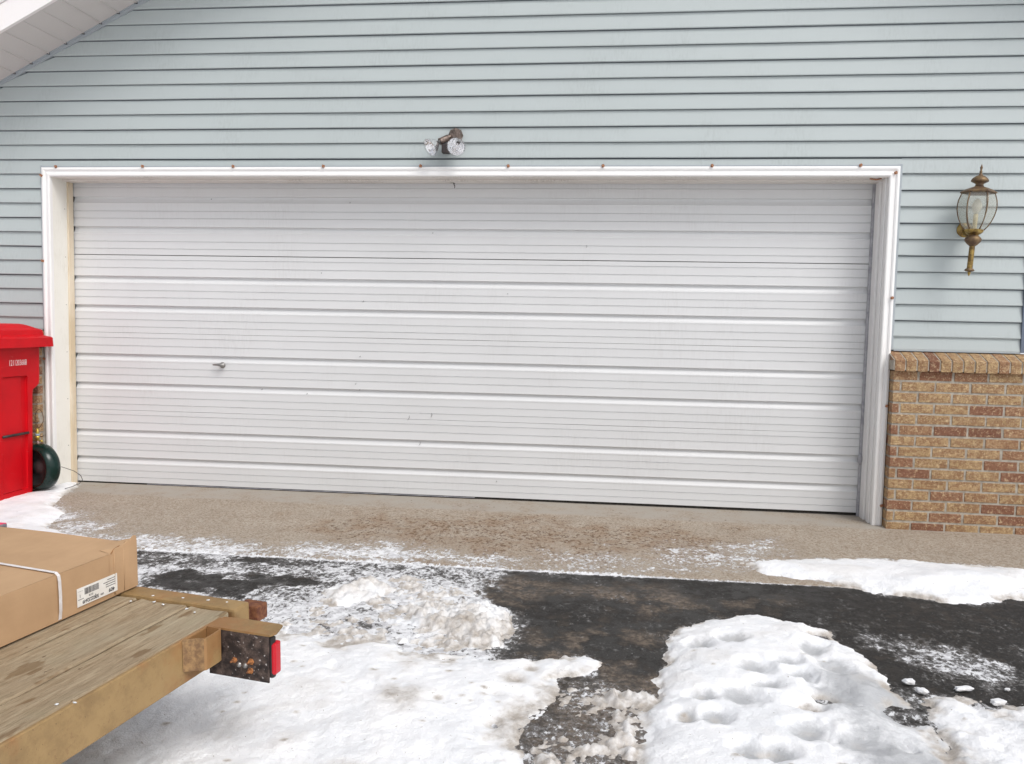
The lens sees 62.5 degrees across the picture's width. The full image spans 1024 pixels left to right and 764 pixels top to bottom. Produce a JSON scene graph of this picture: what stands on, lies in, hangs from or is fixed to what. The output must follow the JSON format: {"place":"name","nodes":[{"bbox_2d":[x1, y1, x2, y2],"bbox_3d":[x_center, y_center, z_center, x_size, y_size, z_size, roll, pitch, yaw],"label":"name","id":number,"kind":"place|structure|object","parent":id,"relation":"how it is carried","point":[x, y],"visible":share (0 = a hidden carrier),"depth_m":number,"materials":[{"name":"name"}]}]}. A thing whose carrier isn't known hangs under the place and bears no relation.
{"place":"outdoors","nodes":[
{"label":"outdoors","id":0,"kind":"place"},
{"bbox_2d":[33,481,1023,586],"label":"concrete apron","id":1,"kind":"object","parent":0,"point":[681,543],"visible":0.88,"depth_m":4.97,"materials":[{"name":"beige concrete"}]},
{"bbox_2d":[0,323,52,500],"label":"wheeled bin","id":2,"kind":"object","parent":1,"relation":"on","point":[20,344],"visible":1,"depth_m":5.57,"materials":[{"name":"red plastic"}]},
{"bbox_2d":[137,550,1023,763],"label":"driveway","id":3,"kind":"structure","parent":0,"point":[621,628],"depth_m":3.71,"materials":[{"name":"black asphalt"}]},
{"bbox_2d":[0,586,282,763],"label":"flatbed trailer","id":4,"kind":"object","parent":3,"relation":"on","point":[73,685],"visible":0.92,"depth_m":2.24,"materials":[{"name":"brown wood"}]},
{"bbox_2d":[0,527,137,646],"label":"cardboard box","id":5,"kind":"object","parent":4,"relation":"on","point":[47,579],"visible":1,"depth_m":2.50,"materials":[{"name":"cardboard"}]},
{"bbox_2d":[902,678,914,684],"bbox_3d":[1.453,1.097,3.093,0.048,0.016,0.034,2,4,7],"label":"ice lump","id":6,"kind":"object","parent":3,"relation":"on","point":[909,681],"visible":1,"depth_m":3.08,"materials":[{"name":"white snow"}]},
{"bbox_2d":[915,687,928,694],"bbox_3d":[1.469,1.105,3.019,0.044,0.016,0.033,2,4,7],"label":"ice lump","id":7,"kind":"object","parent":3,"relation":"on","point":[921,690],"visible":1,"depth_m":3.01,"materials":[{"name":"white snow"}]},
{"bbox_2d":[954,685,973,690],"bbox_3d":[1.631,1.105,3.046,0.077,0.014,0.028,1,4,-8],"label":"ice lump","id":8,"kind":"object","parent":3,"relation":"on","point":[963,688],"visible":1,"depth_m":3.04,"materials":[{"name":"white snow"}]},
{"bbox_2d":[990,698,1006,705],"bbox_3d":[1.700,1.116,2.946,0.060,0.016,0.043,2,4,7],"label":"ice lump","id":9,"kind":"object","parent":3,"relation":"on","point":[998,702],"visible":1,"depth_m":2.93,"materials":[{"name":"white snow"}]},
{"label":"ground","id":10,"kind":"structure","parent":0,"visible":0},
{"bbox_2d":[0,0,1023,534],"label":"house","id":11,"kind":"structure","parent":10,"relation":"on","point":[656,312],"depth_m":5.56,"materials":[{"name":"plastic"}]},
{"bbox_2d":[424,128,464,155],"bbox_3d":[-0.423,-1.525,5.341,0.286,0.203,0.184,2,4,7],"label":"flood light","id":12,"kind":"object","parent":11,"relation":"attached to","point":[455,145],"visible":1,"depth_m":5.35,"materials":[{"name":"white metal"}]},
{"bbox_2d":[73,183,872,514],"bbox_3d":[-0.434,-0.284,5.744,5.486,2.227,0.081,2,4,7],"label":"garage door","id":13,"kind":"structure","parent":11,"relation":"in","point":[701,346],"depth_m":5.73,"materials":[{"name":"metal"}]},
{"bbox_2d":[956,165,997,275],"bbox_3d":[2.713,-0.946,4.951,0.198,0.650,0.253,2,4,7],"label":"wall lantern","id":14,"kind":"object","parent":11,"relation":"attached to","point":[970,233],"depth_m":4.91,"materials":[{"name":"gold metal"}]},
{"bbox_2d":[0,482,1023,763],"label":"snow","id":15,"kind":"structure","parent":10,"relation":"on","point":[742,690],"depth_m":2.90,"materials":[{"name":"white snow"}]},
{"bbox_2d":[0,522,6,526],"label":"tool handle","id":16,"kind":"object","parent":15,"relation":"on","point":[3,524],"visible":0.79,"depth_m":4.81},
{"bbox_2d":[33,409,60,489],"bbox_3d":[-3.226,0.464,5.784,0.322,0.556,0.123,3,5,25],"label":"wheel","id":17,"kind":"object","parent":15,"relation":"on","point":[46,467],"visible":0.86,"depth_m":5.74,"materials":[{"name":"green plastic"}]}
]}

